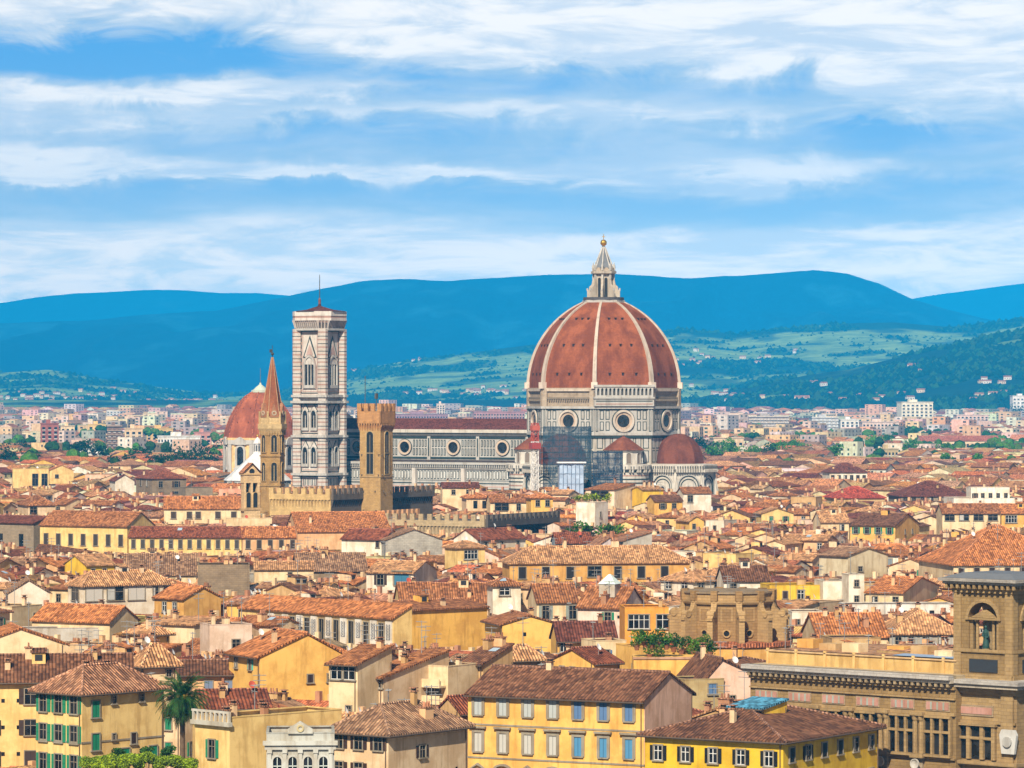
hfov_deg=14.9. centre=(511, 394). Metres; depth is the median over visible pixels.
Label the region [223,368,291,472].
domed chapel
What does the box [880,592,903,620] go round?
house
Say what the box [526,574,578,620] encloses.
house
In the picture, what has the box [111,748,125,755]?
dark tree
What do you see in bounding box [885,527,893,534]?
window
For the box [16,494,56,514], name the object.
house
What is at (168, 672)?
window
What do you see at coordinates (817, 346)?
hills
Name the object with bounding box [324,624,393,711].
house
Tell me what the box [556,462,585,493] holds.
tarpaulin screen
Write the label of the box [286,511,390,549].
house
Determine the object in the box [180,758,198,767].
clipped tree
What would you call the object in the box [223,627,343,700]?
house
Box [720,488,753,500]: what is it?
house
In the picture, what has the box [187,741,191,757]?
window
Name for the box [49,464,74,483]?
house
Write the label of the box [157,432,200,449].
office block
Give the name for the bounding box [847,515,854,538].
house
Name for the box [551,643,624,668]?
house
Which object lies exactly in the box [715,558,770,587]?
house
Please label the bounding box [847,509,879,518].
house
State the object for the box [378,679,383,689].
window
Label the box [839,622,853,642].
house
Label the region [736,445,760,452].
park tree
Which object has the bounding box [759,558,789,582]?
house
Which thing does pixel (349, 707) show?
window
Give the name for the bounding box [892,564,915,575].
house
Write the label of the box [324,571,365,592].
house
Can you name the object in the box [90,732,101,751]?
window
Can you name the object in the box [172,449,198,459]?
park tree
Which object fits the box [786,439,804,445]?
park tree
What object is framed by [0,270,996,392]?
mountain ridge
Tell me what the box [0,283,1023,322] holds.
distant ridge
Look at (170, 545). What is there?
window
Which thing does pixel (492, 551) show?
house
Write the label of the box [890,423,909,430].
park tree
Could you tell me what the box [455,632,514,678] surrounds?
house
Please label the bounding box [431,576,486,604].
house
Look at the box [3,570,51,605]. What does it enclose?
house
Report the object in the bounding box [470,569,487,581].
house
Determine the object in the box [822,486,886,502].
house
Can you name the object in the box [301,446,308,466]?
double window
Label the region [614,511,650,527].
house
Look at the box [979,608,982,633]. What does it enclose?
house
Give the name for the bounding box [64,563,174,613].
house
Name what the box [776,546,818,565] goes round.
house
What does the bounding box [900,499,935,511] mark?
house
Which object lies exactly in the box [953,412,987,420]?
apartment block
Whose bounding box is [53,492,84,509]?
house
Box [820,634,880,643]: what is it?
house
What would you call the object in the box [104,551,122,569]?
house
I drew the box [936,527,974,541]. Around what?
house
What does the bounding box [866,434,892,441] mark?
park tree
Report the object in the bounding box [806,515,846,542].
house
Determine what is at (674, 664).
garden terrace
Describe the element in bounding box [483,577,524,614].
house
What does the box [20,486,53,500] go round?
house
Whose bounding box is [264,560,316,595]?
house
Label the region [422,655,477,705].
house
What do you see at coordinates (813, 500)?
house
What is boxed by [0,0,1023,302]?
sky
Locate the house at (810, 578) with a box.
[783,565,829,582]
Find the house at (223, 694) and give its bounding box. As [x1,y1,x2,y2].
[192,678,272,758]
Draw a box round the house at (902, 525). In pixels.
[849,508,920,542]
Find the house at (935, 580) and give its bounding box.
[924,572,947,588]
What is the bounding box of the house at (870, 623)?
[800,606,889,643]
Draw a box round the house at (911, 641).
[872,639,914,644]
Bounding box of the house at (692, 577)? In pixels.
[657,560,716,594]
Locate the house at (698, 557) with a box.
[685,549,713,569]
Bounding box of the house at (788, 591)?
[760,575,819,599]
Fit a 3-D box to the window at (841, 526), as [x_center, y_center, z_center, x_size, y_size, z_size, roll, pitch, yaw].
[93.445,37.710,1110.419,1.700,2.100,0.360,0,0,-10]
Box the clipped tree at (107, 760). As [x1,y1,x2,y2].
[93,753,117,767]
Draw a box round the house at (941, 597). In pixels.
[921,573,952,602]
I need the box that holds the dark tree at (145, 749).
[139,746,154,767]
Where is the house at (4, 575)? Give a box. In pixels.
[0,568,20,581]
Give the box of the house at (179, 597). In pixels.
[151,578,222,616]
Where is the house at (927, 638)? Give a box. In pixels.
[908,637,933,644]
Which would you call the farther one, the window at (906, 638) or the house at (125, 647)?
the window at (906, 638)
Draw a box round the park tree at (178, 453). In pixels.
[157,444,185,459]
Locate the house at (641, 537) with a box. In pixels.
[613,529,652,544]
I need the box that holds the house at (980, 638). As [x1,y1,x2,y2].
[979,633,982,642]
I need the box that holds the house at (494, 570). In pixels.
[471,558,502,578]
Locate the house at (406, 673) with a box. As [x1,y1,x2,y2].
[376,620,450,702]
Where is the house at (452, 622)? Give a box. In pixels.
[372,590,489,649]
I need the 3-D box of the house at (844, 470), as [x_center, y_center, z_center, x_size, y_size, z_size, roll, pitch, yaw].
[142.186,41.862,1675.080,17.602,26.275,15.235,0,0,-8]
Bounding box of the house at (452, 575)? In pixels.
[432,571,484,581]
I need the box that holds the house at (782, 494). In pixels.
[766,487,798,499]
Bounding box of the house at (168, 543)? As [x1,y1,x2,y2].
[165,540,182,552]
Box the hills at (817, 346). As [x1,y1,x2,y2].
[0,320,1023,399]
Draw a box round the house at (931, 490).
[887,480,965,501]
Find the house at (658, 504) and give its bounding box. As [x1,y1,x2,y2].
[646,482,683,514]
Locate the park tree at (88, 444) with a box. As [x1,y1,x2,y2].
[71,439,98,450]
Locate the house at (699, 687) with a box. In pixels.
[676,675,723,709]
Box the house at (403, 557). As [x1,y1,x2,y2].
[389,550,417,559]
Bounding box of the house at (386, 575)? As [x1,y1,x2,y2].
[364,552,438,592]
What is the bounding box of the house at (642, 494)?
[631,480,664,508]
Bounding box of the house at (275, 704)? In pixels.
[256,683,287,707]
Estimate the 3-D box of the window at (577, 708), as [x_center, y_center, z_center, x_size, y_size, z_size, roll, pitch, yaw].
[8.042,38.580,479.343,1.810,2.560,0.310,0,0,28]
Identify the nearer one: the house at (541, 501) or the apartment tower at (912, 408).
the house at (541, 501)
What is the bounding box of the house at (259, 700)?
[251,684,279,709]
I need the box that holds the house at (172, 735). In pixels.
[147,672,191,767]
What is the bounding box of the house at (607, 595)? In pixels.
[575,574,645,637]
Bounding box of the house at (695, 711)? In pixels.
[692,708,703,715]
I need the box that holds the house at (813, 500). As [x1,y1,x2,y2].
[791,494,821,506]
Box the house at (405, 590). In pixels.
[393,577,432,599]
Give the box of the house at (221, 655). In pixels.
[203,649,228,658]
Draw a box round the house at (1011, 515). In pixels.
[998,498,1023,527]
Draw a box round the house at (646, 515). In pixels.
[625,507,655,520]
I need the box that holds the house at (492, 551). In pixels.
[480,533,510,561]
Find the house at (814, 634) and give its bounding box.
[794,615,842,646]
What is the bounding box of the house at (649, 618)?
[619,589,668,642]
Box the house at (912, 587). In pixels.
[864,571,940,601]
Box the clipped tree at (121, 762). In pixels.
[113,753,133,767]
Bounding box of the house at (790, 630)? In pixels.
[783,624,796,647]
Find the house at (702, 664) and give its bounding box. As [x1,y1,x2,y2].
[676,642,749,702]
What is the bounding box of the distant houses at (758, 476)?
[0,348,1023,767]
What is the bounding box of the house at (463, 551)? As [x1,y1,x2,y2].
[442,536,487,568]
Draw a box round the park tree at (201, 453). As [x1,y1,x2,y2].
[184,449,222,459]
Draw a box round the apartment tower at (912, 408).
[897,400,932,417]
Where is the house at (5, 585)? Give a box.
[0,574,24,602]
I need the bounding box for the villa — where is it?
[190,700,341,767]
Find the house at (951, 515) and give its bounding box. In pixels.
[935,501,1000,533]
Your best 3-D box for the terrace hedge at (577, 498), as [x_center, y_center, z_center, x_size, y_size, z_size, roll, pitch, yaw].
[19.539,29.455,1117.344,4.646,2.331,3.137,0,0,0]
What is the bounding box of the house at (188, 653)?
[171,632,206,658]
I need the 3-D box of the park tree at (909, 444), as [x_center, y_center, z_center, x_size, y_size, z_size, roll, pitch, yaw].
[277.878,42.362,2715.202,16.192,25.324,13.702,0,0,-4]
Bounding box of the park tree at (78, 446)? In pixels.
[66,441,86,451]
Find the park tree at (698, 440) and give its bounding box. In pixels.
[691,436,704,445]
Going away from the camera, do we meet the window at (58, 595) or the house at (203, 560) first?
the window at (58, 595)
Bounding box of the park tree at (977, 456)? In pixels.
[971,453,983,461]
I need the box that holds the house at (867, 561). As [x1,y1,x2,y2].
[817,539,889,577]
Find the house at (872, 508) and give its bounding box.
[853,504,881,512]
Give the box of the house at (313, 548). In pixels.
[291,537,320,557]
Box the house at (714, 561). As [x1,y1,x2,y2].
[703,543,753,567]
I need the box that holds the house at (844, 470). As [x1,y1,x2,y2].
[821,462,868,480]
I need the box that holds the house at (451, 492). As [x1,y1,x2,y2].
[440,474,479,510]
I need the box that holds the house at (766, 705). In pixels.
[725,696,788,713]
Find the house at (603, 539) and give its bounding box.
[587,531,620,544]
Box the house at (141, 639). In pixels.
[89,619,174,655]
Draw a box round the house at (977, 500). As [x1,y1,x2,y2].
[944,496,1021,502]
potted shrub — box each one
[630,629,647,650]
[636,629,653,646]
[643,640,657,656]
[645,632,657,649]
[649,627,667,645]
[652,644,664,656]
[658,632,672,649]
[667,632,679,651]
[676,636,690,654]
[686,644,699,652]
[687,638,702,654]
[694,633,711,649]
[705,638,717,654]
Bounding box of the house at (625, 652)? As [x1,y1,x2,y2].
[616,639,707,668]
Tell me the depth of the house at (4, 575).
797.72 m
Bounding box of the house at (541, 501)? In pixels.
[524,487,554,512]
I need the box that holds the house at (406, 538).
[380,516,444,555]
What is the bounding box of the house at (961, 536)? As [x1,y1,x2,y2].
[944,522,973,544]
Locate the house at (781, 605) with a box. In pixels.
[776,600,796,608]
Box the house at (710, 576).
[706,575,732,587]
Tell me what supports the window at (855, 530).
in the house at (902, 525)
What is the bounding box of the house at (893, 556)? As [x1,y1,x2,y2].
[885,543,928,574]
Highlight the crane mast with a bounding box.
[529,423,540,491]
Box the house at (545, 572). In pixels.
[498,566,549,579]
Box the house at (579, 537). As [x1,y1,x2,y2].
[550,526,591,544]
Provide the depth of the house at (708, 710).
497.23 m
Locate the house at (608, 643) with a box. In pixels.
[581,622,626,655]
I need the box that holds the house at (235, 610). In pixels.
[224,588,268,616]
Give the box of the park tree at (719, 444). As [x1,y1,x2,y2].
[711,437,734,451]
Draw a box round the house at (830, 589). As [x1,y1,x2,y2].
[814,574,841,599]
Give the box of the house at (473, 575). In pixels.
[455,559,490,581]
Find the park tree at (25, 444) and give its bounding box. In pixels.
[14,440,32,447]
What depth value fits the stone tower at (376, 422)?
1162.08 m
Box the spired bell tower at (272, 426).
[258,345,286,513]
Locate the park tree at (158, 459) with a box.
[147,455,165,463]
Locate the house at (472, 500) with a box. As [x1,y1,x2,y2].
[460,488,486,510]
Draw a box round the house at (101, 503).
[81,496,124,508]
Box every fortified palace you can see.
[269,485,434,517]
[382,509,559,534]
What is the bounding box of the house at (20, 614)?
[0,581,41,625]
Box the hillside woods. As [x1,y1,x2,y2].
[0,316,1023,410]
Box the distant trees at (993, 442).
[4,414,1023,463]
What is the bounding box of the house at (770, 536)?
[747,517,784,542]
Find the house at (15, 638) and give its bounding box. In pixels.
[0,601,69,652]
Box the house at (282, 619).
[277,616,339,648]
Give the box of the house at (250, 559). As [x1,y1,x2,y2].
[219,550,264,571]
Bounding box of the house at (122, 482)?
[108,472,135,494]
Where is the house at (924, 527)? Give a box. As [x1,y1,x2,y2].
[916,519,930,533]
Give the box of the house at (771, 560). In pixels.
[754,547,790,565]
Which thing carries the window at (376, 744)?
in the house at (413, 732)
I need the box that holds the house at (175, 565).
[123,548,196,583]
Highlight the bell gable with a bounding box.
[239,463,261,517]
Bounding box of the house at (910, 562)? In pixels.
[886,551,920,575]
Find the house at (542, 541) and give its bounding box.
[531,520,571,544]
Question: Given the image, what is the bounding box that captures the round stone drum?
[667,587,791,659]
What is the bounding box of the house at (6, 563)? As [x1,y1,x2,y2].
[0,540,22,569]
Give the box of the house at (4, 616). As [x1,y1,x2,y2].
[0,608,13,625]
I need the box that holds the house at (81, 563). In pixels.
[63,548,115,574]
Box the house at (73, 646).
[65,629,102,652]
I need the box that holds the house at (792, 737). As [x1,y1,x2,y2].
[636,703,886,767]
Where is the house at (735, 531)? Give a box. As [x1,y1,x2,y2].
[721,524,759,538]
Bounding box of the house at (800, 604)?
[773,582,818,608]
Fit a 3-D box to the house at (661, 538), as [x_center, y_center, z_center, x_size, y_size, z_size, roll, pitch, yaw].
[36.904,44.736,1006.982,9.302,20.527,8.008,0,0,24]
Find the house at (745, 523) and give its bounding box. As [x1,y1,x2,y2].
[732,516,785,528]
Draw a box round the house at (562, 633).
[549,603,618,652]
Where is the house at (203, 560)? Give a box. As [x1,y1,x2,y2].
[196,557,224,580]
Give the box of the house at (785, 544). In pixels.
[767,534,803,550]
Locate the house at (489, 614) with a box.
[487,608,495,617]
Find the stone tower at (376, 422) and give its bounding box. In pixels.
[357,393,395,515]
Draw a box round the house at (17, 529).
[0,514,46,553]
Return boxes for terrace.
[226,515,271,525]
[632,654,717,675]
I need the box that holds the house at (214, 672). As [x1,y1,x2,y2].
[177,654,233,692]
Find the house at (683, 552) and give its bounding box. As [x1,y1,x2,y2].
[674,533,721,556]
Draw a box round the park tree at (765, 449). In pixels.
[761,441,775,453]
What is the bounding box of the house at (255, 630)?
[195,592,261,638]
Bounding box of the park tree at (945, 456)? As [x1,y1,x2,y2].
[940,453,953,458]
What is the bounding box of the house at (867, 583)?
[864,579,876,601]
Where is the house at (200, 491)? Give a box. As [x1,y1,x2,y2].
[179,476,212,495]
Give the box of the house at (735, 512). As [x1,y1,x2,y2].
[716,503,756,521]
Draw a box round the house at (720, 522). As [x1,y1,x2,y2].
[705,514,736,530]
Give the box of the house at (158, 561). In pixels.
[154,560,176,583]
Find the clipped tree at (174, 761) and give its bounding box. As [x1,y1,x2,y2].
[165,754,184,767]
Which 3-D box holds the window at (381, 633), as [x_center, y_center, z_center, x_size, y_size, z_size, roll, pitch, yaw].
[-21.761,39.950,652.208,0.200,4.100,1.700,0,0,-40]
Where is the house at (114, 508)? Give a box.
[96,503,130,510]
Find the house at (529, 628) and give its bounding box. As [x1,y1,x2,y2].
[480,604,552,652]
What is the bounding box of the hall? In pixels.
[163,494,240,523]
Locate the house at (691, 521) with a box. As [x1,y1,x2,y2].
[674,512,705,530]
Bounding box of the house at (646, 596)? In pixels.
[612,569,649,599]
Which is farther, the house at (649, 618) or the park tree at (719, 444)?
the park tree at (719, 444)
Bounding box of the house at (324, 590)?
[288,572,354,598]
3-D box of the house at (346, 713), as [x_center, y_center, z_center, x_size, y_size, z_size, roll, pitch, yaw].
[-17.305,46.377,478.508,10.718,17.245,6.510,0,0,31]
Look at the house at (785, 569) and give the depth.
822.26 m
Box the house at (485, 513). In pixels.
[477,510,495,518]
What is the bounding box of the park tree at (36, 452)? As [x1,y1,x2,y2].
[25,450,41,457]
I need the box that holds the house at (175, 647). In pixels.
[121,615,182,656]
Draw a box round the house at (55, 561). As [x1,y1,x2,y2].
[33,538,66,574]
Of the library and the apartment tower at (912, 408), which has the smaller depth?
the library
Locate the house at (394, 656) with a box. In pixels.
[356,624,398,659]
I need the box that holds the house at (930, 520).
[920,514,935,533]
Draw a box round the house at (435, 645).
[390,636,449,657]
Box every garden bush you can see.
[564,526,578,531]
[574,520,587,531]
[582,524,597,534]
[594,524,605,534]
[604,523,614,532]
[612,524,626,533]
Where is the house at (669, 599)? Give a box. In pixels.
[645,580,680,605]
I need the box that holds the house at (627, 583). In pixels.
[616,568,645,589]
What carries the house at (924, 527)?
on the ground
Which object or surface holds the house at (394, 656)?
on the ground
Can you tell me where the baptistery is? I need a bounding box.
[224,434,290,486]
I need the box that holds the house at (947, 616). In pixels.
[941,605,952,625]
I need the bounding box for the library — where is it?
[741,570,1023,767]
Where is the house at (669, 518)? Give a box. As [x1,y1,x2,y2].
[654,507,689,528]
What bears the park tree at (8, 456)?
on the ground
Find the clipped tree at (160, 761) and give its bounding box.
[140,751,166,767]
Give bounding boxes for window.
[0,617,4,625]
[19,534,22,545]
[19,688,35,704]
[19,719,35,736]
[24,750,35,765]
[29,506,37,514]
[32,474,37,485]
[36,694,50,712]
[36,722,50,741]
[36,751,50,767]
[41,473,47,485]
[43,533,48,543]
[51,695,65,713]
[51,723,65,743]
[51,753,65,767]
[55,593,61,602]
[56,533,60,544]
[67,696,80,714]
[67,725,80,744]
[67,754,80,767]
[68,533,73,545]
[70,586,79,601]
[80,534,85,545]
[85,587,102,601]
[90,699,101,718]
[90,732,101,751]
[93,534,97,545]
[105,534,110,546]
[106,586,124,600]
[110,695,117,704]
[111,733,117,740]
[118,534,123,546]
[121,747,130,755]
[127,585,145,600]
[129,732,138,744]
[130,539,135,548]
[138,693,145,702]
[140,539,145,548]
[148,744,157,755]
[150,539,154,547]
[152,586,158,595]
[158,481,162,487]
[159,539,163,548]
[161,601,166,612]
[164,717,172,730]
[164,741,172,755]
[165,668,172,677]
[169,539,173,548]
[170,511,176,518]
[172,481,179,487]
[172,601,176,611]
[177,539,182,548]
[186,511,192,518]
[187,539,192,548]
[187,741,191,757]
[195,511,200,518]
[196,540,201,548]
[204,680,213,687]
[205,738,218,759]
[206,540,210,548]
[215,511,220,518]
[215,540,220,548]
[225,540,229,548]
[225,679,232,687]
[231,511,236,517]
[231,639,240,648]
[233,657,238,668]
[234,540,238,548]
[245,540,250,548]
[247,659,252,670]
[256,540,261,548]
[268,540,272,548]
[271,755,282,767]
[278,540,283,548]
[287,755,298,767]
[290,539,295,548]
[301,409,308,430]
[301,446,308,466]
[302,755,313,767]
[303,354,316,388]
[303,617,309,631]
[306,673,314,683]
[310,409,317,430]
[310,446,317,466]
[317,755,328,767]
[318,618,324,638]
[326,673,328,682]
[328,354,337,388]
[328,409,332,430]
[328,446,332,466]
[329,666,343,680]
[333,409,338,429]
[333,446,338,466]
[333,619,339,641]
[334,735,346,749]
[334,760,346,767]
[341,667,356,680]
[345,705,351,711]
[348,620,354,644]
[350,736,366,750]
[350,761,366,767]
[362,621,369,643]
[370,737,386,751]
[374,574,386,585]
[375,541,379,547]
[378,622,384,643]
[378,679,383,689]
[391,570,411,585]
[416,744,428,758]
[428,681,441,695]
[463,549,478,559]
[470,763,483,767]
[471,697,484,715]
[472,726,485,752]
[473,501,476,508]
[493,727,510,753]
[493,764,510,767]
[494,503,508,510]
[496,698,508,716]
[498,587,510,595]
[516,503,520,510]
[518,566,526,578]
[518,728,535,754]
[521,699,533,718]
[535,500,540,506]
[539,605,552,619]
[542,566,549,576]
[543,729,560,756]
[545,500,549,506]
[546,700,558,719]
[559,643,566,652]
[565,566,573,578]
[566,605,577,619]
[568,730,586,757]
[571,701,584,720]
[587,565,601,577]
[590,490,608,499]
[593,731,611,758]
[596,702,609,721]
[602,611,613,619]
[614,566,622,578]
[619,733,635,759]
[622,703,635,722]
[627,614,650,629]
[637,566,645,578]
[650,744,666,761]
[656,614,668,629]
[659,503,666,508]
[660,566,668,577]
[665,581,671,588]
[677,745,693,762]
[681,582,687,588]
[687,495,693,502]
[697,582,704,587]
[701,629,706,636]
[705,747,721,764]
[707,683,716,695]
[722,629,730,637]
[728,583,739,587]
[732,748,748,766]
[745,629,752,637]
[760,750,777,767]
[782,516,788,521]
[782,591,787,598]
[788,746,796,763]
[797,589,804,598]
[803,744,812,760]
[816,543,821,549]
[819,708,842,714]
[821,741,828,758]
[836,738,844,755]
[839,524,843,530]
[852,527,859,533]
[852,736,860,752]
[853,579,859,586]
[853,710,877,721]
[854,595,859,601]
[857,566,863,571]
[863,527,870,533]
[868,733,875,750]
[871,596,877,601]
[874,527,881,533]
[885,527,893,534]
[887,712,912,754]
[888,558,892,567]
[892,596,898,601]
[893,636,903,643]
[905,636,916,643]
[920,636,931,643]
[923,715,952,757]
[938,636,942,643]
[944,514,954,520]
[958,567,964,572]
[958,722,997,760]
[959,514,968,520]
[973,514,983,520]
[973,567,979,571]
[987,514,997,520]
[1005,515,1016,522]
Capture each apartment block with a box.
[22,431,30,437]
[40,419,58,441]
[60,422,74,429]
[67,417,86,424]
[80,444,106,455]
[87,421,105,429]
[106,422,121,447]
[124,424,142,436]
[146,425,173,439]
[193,429,211,443]
[396,411,447,417]
[436,401,444,413]
[472,409,524,418]
[709,434,743,451]
[748,413,788,427]
[808,414,838,429]
[838,417,859,427]
[859,419,898,428]
[874,444,898,456]
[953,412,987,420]
[1010,394,1023,411]
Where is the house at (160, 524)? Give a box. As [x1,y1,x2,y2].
[146,510,171,525]
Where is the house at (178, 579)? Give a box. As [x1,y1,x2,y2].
[152,562,193,584]
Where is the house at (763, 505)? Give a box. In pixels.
[744,499,792,510]
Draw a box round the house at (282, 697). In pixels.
[253,674,306,706]
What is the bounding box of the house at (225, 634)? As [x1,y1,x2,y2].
[200,597,251,653]
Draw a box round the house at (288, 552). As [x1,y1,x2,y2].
[264,540,302,560]
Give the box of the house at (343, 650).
[320,632,351,651]
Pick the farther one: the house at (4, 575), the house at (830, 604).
the house at (4, 575)
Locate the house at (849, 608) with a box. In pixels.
[837,599,856,611]
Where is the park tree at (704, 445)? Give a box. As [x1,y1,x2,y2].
[700,440,718,451]
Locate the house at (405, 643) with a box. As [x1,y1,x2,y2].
[401,626,467,650]
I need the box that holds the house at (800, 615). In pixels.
[788,609,821,624]
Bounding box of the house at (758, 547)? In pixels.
[743,527,783,557]
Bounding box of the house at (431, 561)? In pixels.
[399,549,436,565]
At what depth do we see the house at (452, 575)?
805.33 m
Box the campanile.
[290,275,348,487]
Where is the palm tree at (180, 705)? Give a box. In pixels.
[152,670,211,758]
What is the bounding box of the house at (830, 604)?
[789,580,843,611]
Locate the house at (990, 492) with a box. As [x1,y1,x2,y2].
[966,485,1009,497]
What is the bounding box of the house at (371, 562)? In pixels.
[366,541,399,567]
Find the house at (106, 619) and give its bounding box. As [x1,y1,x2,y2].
[29,599,140,640]
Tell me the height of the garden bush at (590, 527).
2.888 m
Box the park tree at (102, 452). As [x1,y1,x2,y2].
[84,444,109,455]
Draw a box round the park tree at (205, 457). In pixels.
[193,448,218,460]
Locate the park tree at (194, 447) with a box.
[191,443,211,455]
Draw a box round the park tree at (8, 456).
[0,441,23,459]
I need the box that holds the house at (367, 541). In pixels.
[340,524,395,555]
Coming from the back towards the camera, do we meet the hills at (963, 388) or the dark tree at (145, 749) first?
the hills at (963, 388)
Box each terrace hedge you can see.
[573,494,587,501]
[584,493,594,501]
[592,493,602,501]
[602,493,611,502]
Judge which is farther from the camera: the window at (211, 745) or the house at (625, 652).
the house at (625, 652)
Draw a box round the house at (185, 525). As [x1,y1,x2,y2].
[172,517,198,525]
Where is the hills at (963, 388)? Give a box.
[0,339,1023,408]
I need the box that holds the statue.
[982,625,988,648]
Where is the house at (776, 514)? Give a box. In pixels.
[753,505,794,522]
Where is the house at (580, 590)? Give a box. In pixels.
[565,566,596,599]
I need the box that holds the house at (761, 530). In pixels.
[748,521,787,534]
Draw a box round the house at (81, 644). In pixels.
[75,643,86,652]
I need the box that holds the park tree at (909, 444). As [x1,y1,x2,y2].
[902,438,924,449]
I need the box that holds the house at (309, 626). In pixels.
[290,621,329,643]
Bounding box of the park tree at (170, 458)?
[143,454,173,460]
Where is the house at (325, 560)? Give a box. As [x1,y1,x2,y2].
[292,546,367,578]
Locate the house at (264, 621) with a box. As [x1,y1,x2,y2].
[243,593,299,634]
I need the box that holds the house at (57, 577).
[35,557,79,583]
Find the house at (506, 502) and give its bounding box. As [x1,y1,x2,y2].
[486,491,526,514]
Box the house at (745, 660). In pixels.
[720,641,765,666]
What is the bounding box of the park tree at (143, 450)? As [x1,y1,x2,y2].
[128,446,151,454]
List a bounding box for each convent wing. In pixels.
[38,504,155,552]
[127,525,245,555]
[241,521,296,554]
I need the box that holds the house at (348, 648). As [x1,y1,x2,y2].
[344,624,384,652]
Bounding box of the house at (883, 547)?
[869,531,917,551]
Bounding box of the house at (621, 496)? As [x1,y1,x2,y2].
[584,478,635,508]
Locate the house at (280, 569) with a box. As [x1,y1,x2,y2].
[253,550,314,582]
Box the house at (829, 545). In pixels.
[816,535,853,552]
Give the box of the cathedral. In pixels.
[347,234,717,494]
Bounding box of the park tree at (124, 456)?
[107,452,135,461]
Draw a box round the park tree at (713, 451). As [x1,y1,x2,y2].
[705,445,723,455]
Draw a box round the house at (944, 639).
[934,636,952,645]
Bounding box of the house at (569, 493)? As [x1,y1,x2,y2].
[548,486,579,498]
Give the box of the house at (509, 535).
[451,523,527,547]
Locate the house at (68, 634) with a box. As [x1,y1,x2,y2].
[21,626,98,640]
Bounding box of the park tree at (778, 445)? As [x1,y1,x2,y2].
[768,440,791,450]
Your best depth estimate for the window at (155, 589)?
749.18 m
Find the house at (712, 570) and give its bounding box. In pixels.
[704,554,727,574]
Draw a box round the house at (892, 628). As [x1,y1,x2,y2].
[865,627,894,644]
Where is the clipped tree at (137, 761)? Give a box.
[126,753,146,767]
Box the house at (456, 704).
[437,689,467,767]
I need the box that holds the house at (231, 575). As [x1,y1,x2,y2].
[197,550,249,594]
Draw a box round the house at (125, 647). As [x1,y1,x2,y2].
[100,621,142,655]
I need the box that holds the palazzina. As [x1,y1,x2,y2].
[263,721,337,767]
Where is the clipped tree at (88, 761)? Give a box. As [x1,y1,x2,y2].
[78,755,101,767]
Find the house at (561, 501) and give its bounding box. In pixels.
[547,493,570,507]
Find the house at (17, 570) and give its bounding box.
[6,558,53,577]
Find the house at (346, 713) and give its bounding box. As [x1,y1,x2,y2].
[342,706,360,719]
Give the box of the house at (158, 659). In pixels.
[134,637,183,699]
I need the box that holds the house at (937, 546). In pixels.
[927,542,949,552]
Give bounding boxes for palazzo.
[27,657,172,767]
[237,594,412,649]
[463,658,696,767]
[499,526,690,581]
[916,435,998,447]
[916,522,1023,578]
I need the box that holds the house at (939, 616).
[910,608,951,624]
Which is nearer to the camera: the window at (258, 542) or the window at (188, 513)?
the window at (258, 542)
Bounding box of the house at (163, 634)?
[122,615,175,642]
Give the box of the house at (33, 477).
[12,466,48,487]
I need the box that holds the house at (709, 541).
[682,534,736,551]
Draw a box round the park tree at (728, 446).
[722,438,738,451]
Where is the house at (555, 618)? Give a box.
[546,607,559,620]
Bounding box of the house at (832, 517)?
[812,506,849,538]
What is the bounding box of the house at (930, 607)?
[839,581,952,613]
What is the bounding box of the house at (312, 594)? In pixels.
[301,579,334,598]
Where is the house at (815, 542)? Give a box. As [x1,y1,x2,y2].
[781,526,837,551]
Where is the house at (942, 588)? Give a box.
[939,568,965,590]
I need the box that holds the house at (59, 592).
[46,576,73,602]
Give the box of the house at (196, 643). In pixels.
[181,638,199,650]
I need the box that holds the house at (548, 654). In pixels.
[535,649,555,665]
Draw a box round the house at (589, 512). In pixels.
[576,501,607,526]
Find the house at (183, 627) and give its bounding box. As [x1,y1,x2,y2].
[141,593,221,642]
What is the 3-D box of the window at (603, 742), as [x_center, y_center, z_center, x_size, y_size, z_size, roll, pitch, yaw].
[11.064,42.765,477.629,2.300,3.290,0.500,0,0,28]
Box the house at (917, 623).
[884,601,952,644]
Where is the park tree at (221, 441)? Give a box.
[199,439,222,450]
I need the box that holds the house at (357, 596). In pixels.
[339,577,379,600]
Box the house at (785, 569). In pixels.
[768,553,808,576]
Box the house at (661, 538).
[651,528,677,543]
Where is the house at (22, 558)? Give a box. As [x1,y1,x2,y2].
[11,540,47,566]
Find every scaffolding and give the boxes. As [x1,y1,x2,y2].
[540,426,591,486]
[591,451,622,484]
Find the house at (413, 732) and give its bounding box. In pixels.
[331,687,475,767]
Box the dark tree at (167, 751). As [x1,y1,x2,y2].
[159,744,176,755]
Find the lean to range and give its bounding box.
[34,544,97,555]
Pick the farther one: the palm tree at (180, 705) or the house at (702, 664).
the house at (702, 664)
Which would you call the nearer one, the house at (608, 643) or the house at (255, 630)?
the house at (608, 643)
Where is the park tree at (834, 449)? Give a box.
[828,443,843,455]
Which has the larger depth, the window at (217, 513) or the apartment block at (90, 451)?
the apartment block at (90, 451)
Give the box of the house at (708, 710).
[692,671,748,718]
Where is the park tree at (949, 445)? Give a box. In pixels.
[935,442,953,449]
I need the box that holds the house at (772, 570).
[723,550,777,575]
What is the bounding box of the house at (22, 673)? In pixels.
[0,642,133,766]
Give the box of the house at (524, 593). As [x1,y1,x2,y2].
[520,568,574,612]
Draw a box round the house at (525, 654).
[513,643,546,665]
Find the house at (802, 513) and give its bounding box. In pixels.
[787,504,814,522]
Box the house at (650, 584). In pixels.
[639,569,660,591]
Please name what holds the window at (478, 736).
in the palazzo at (549, 715)
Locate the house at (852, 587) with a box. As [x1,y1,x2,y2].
[842,551,863,601]
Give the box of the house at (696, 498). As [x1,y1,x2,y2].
[676,481,711,512]
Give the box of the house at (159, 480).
[134,468,187,494]
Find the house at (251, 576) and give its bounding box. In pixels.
[250,572,253,582]

